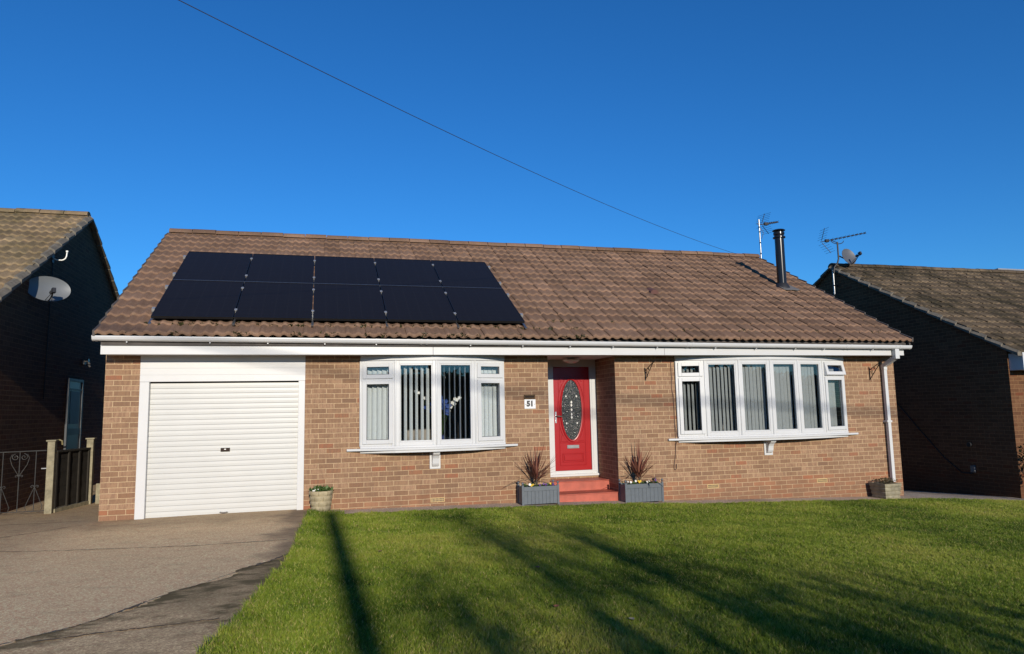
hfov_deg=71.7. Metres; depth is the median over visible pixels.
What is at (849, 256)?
satellite dish
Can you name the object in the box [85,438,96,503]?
fence post
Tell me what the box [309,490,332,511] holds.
stone planter
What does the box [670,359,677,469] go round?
cable
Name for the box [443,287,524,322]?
solar panel
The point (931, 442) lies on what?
wall cable
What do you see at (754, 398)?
vertical blind
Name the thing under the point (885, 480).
bedding plant
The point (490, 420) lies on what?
vertical blind
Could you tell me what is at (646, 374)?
hanging basket bracket
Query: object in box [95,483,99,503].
timber offcut
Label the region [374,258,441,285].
solar panel
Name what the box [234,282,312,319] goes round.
solar panel
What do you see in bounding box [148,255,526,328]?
mounting rails
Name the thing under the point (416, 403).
vertical blind
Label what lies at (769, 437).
bay window
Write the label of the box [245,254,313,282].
solar panel
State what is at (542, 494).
planter trough
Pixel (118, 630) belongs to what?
driveway crack
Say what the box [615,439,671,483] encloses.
cordyline
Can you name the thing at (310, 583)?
ground
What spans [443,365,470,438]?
vertical blind
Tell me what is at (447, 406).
flower arrangement
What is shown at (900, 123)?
sky
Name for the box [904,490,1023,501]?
path
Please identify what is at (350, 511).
path
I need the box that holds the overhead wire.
[179,0,735,253]
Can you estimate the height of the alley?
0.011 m
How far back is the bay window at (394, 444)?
10.98 m
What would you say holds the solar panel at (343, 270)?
attached to the mounting rails
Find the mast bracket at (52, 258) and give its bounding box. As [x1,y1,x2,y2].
[51,251,68,262]
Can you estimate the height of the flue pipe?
1.440 m
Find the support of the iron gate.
attached to the fence post at (50, 477)
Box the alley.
[0,484,98,524]
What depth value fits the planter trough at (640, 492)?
11.61 m
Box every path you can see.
[309,495,921,513]
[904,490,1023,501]
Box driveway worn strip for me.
[0,553,293,653]
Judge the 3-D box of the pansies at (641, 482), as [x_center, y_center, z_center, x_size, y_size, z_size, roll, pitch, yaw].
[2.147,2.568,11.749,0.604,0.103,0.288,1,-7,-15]
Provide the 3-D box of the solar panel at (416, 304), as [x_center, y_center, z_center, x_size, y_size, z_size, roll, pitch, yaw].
[-1.587,-0.402,11.827,1.098,0.814,1.415,1,-7,-15]
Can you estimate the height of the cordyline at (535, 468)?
0.885 m
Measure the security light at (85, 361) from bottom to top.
0.169 m
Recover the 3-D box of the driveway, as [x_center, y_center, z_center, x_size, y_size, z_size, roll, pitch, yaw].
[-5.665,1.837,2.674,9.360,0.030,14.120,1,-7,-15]
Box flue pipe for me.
[772,229,799,290]
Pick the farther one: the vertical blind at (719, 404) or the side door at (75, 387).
the side door at (75, 387)
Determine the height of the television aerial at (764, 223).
2.292 m
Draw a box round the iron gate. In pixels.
[0,450,46,512]
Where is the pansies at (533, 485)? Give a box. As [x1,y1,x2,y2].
[524,482,553,486]
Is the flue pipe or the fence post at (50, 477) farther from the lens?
the flue pipe
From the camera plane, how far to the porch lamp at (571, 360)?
12.24 m
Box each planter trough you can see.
[517,479,559,505]
[618,477,663,502]
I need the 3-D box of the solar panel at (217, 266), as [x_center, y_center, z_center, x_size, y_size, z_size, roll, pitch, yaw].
[-5.191,-1.058,12.400,1.098,0.814,1.415,1,-7,-15]
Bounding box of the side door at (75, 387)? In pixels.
[63,378,83,449]
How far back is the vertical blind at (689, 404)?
12.44 m
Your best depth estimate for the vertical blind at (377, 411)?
11.01 m
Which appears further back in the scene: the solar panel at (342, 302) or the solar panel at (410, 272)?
the solar panel at (410, 272)
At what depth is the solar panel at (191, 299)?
10.84 m
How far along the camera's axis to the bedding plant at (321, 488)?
10.32 m
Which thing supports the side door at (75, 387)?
in the neighbouring bungalow at (68, 409)
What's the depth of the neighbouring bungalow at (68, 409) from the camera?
12.81 m
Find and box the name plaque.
[524,395,534,398]
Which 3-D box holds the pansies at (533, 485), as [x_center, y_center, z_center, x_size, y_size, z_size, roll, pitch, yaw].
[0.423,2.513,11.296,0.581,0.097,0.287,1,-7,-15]
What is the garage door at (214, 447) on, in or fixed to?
in the bungalow at (208, 416)
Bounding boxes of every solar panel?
[151,280,243,318]
[172,251,252,280]
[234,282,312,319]
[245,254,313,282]
[313,283,386,320]
[314,256,378,284]
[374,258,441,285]
[380,285,457,321]
[431,260,501,287]
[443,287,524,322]
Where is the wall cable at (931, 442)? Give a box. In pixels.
[896,401,973,473]
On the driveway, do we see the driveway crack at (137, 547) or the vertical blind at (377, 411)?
the driveway crack at (137, 547)
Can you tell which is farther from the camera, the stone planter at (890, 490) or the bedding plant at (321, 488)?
the stone planter at (890, 490)
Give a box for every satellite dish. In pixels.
[28,276,70,301]
[839,249,861,264]
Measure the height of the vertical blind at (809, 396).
1.284 m
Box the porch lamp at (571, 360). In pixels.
[562,358,580,363]
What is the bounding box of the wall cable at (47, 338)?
[43,263,52,398]
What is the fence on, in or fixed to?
on the alley
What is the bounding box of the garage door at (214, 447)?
[145,381,298,517]
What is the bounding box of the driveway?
[0,509,308,652]
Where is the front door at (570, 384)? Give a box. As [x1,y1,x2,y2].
[553,367,591,470]
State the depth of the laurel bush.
13.28 m
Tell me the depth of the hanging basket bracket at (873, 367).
13.32 m
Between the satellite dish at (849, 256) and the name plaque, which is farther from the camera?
the satellite dish at (849, 256)
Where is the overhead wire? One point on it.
(416, 117)
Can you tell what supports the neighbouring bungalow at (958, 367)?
on the ground at (310, 583)
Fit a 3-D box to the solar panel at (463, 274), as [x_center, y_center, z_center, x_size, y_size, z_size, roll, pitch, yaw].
[-0.898,-1.007,13.564,1.098,0.814,1.415,1,-7,-15]
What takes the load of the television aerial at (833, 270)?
attached to the neighbouring bungalow at (958, 367)
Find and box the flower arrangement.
[414,390,459,439]
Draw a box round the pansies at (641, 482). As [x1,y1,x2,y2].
[622,479,658,483]
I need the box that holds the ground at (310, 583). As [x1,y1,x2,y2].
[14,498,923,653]
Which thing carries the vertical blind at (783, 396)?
attached to the bungalow at (208, 416)
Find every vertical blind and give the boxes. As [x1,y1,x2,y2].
[367,367,388,439]
[404,365,428,440]
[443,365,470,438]
[481,367,498,435]
[682,366,699,429]
[708,364,736,430]
[742,364,766,429]
[765,364,793,428]
[791,364,817,428]
[816,364,836,427]
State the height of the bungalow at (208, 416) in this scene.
5.844 m
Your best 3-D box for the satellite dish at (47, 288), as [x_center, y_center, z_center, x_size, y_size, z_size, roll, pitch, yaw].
[-7.745,-0.641,11.814,0.525,0.435,0.483,0,-7,-10]
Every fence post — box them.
[44,440,58,513]
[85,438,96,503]
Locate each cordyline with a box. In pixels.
[503,445,556,487]
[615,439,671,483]
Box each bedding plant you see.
[309,485,333,491]
[873,476,897,483]
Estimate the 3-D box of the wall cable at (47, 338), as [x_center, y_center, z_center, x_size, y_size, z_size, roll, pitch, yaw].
[-8.169,0.036,12.484,0.016,2.450,0.094,1,-7,-15]
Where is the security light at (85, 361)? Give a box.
[82,359,90,366]
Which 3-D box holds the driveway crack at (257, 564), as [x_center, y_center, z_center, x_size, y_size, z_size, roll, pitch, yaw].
[-2.888,2.087,5.334,0.333,0.022,3.861,-4,-7,24]
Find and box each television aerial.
[757,212,778,257]
[818,228,865,294]
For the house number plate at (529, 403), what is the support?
attached to the bungalow at (208, 416)
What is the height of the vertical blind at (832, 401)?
1.284 m
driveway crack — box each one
[0,539,285,551]
[2,553,287,643]
[32,617,219,641]
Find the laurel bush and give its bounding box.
[1017,444,1023,469]
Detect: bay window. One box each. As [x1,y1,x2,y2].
[347,355,517,468]
[668,355,858,454]
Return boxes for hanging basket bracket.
[644,361,654,380]
[869,360,881,379]
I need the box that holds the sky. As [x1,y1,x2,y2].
[0,0,1023,294]
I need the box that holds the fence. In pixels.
[53,447,90,512]
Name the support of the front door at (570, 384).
in the bungalow at (208, 416)
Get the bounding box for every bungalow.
[0,208,118,513]
[91,228,912,520]
[813,263,1023,498]
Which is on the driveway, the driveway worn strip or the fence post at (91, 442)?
the driveway worn strip
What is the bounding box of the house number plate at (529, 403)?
[524,399,535,408]
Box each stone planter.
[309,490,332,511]
[869,482,901,498]
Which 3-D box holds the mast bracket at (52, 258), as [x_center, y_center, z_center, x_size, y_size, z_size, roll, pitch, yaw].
[-8.099,-1.261,12.702,0.244,0.235,0.101,1,-7,-19]

